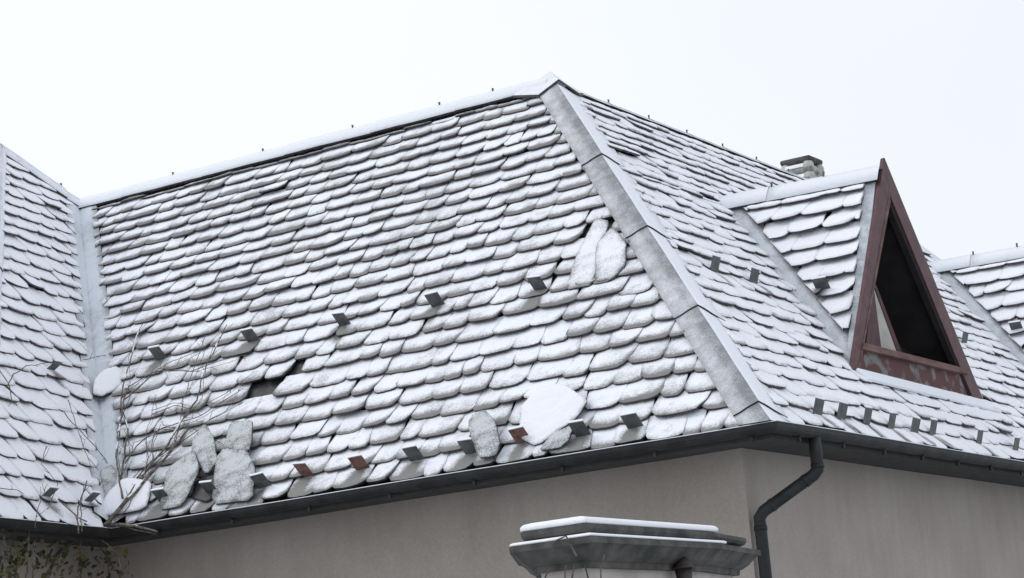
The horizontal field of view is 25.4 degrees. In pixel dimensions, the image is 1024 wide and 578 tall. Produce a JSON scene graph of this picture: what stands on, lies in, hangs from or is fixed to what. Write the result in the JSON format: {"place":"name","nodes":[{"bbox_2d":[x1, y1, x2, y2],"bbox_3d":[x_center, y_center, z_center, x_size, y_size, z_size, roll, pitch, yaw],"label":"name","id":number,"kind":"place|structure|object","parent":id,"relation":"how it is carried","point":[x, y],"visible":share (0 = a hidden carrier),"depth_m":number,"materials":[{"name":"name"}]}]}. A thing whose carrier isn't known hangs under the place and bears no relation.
{"place":"outdoors","nodes":[
{"label":"outdoors","id":0,"kind":"place"},
{"bbox_2d":[0,0,1023,259],"label":"sky","id":1,"kind":"structure","parent":0,"point":[98,96],"materials":[{"name":"white"}]},
{"bbox_2d":[509,516,760,577],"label":"gate pier","id":2,"kind":"structure","parent":0,"point":[627,548],"depth_m":10.38,"materials":[{"name":"paint"}]},
{"bbox_2d":[544,535,604,577],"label":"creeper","id":3,"kind":"object","parent":2,"relation":"attached to","point":[556,540],"visible":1,"depth_m":10.06,"materials":[{"name":"brown plant"}]},
{"bbox_2d":[672,556,695,577],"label":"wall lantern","id":4,"kind":"object","parent":2,"relation":"hanging from","point":[683,566],"depth_m":10.77,"materials":[{"name":"metal"}]},
{"label":"ground","id":5,"kind":"structure","parent":0,"visible":0},
{"bbox_2d":[0,324,253,577],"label":"climbing vine","id":6,"kind":"object","parent":5,"relation":"on","point":[63,551],"visible":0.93,"depth_m":22.71,"materials":[{"name":"brown plant"}]},
{"bbox_2d":[0,71,1023,577],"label":"house","id":7,"kind":"structure","parent":5,"relation":"on","point":[804,367],"depth_m":23.17,"materials":[{"name":"stone"}]},
{"bbox_2d":[93,366,122,397],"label":"loose slate","id":8,"kind":"object","parent":7,"relation":"on","point":[107,381],"visible":1,"depth_m":24.82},
{"bbox_2d":[100,465,117,495],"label":"loose slate","id":9,"kind":"object","parent":7,"relation":"on","point":[108,476],"visible":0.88,"depth_m":23.30,"materials":[{"name":"grey stone"}]},
{"bbox_2d":[104,478,151,516],"bbox_3d":[-3.853,2.075,22.815,0.640,0.402,0.290,-12,-13,30],"label":"loose slate","id":10,"kind":"object","parent":7,"relation":"on","point":[113,500],"visible":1,"depth_m":22.77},
{"bbox_2d":[160,451,198,509],"bbox_3d":[-3.312,1.900,22.555,0.504,0.606,0.449,-12,-13,30],"label":"loose slate","id":11,"kind":"object","parent":7,"relation":"on","point":[182,473],"visible":1,"depth_m":22.51,"materials":[{"name":"grey stone"}]},
{"bbox_2d":[191,475,213,502],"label":"loose slate","id":12,"kind":"object","parent":7,"relation":"on","point":[199,493],"visible":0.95,"depth_m":22.30,"materials":[{"name":"grey stone"}]},
{"bbox_2d":[191,424,216,473],"bbox_3d":[-3.065,1.600,22.692,0.191,0.555,0.472,1,-13,-29],"label":"loose slate","id":13,"kind":"object","parent":7,"relation":"on","point":[203,445],"visible":1,"depth_m":22.69,"materials":[{"name":"grey stone"}]},
{"bbox_2d":[212,449,255,504],"bbox_3d":[-2.702,1.815,22.171,0.702,0.622,0.441,-12,-13,30],"label":"loose slate","id":14,"kind":"object","parent":7,"relation":"on","point":[233,482],"visible":1,"depth_m":22.13,"materials":[{"name":"grey stone"}]},
{"bbox_2d":[223,420,252,451],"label":"loose slate","id":15,"kind":"object","parent":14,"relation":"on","point":[239,435],"visible":1,"depth_m":22.58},
{"bbox_2d":[468,410,499,458],"bbox_3d":[-0.248,1.316,20.614,0.220,0.497,0.525,-2,-12,-16],"label":"loose slate","id":16,"kind":"object","parent":7,"relation":"on","point":[483,430],"visible":1,"depth_m":20.59,"materials":[{"name":"grey stone"}]},
{"bbox_2d":[520,384,586,445],"bbox_3d":[0.355,1.123,20.413,0.715,0.589,0.403,-12,-13,30],"label":"loose slate","id":17,"kind":"object","parent":7,"relation":"on","point":[546,412],"visible":0.99,"depth_m":20.41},
{"bbox_2d":[540,426,572,450],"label":"loose slate","id":18,"kind":"object","parent":7,"relation":"on","point":[558,439],"visible":1,"depth_m":20.08,"materials":[{"name":"grey stone"}]},
{"bbox_2d":[567,219,608,290],"bbox_3d":[0.771,-0.357,22.241,0.315,0.808,0.646,-12,-13,30],"label":"loose slate","id":19,"kind":"object","parent":7,"relation":"on","point":[584,265],"visible":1,"depth_m":22.20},
{"bbox_2d":[595,228,626,281],"bbox_3d":[0.962,-0.340,22.024,0.323,0.629,0.531,-7,-11,8],"label":"loose slate","id":20,"kind":"object","parent":7,"relation":"on","point":[611,255],"visible":1,"depth_m":21.97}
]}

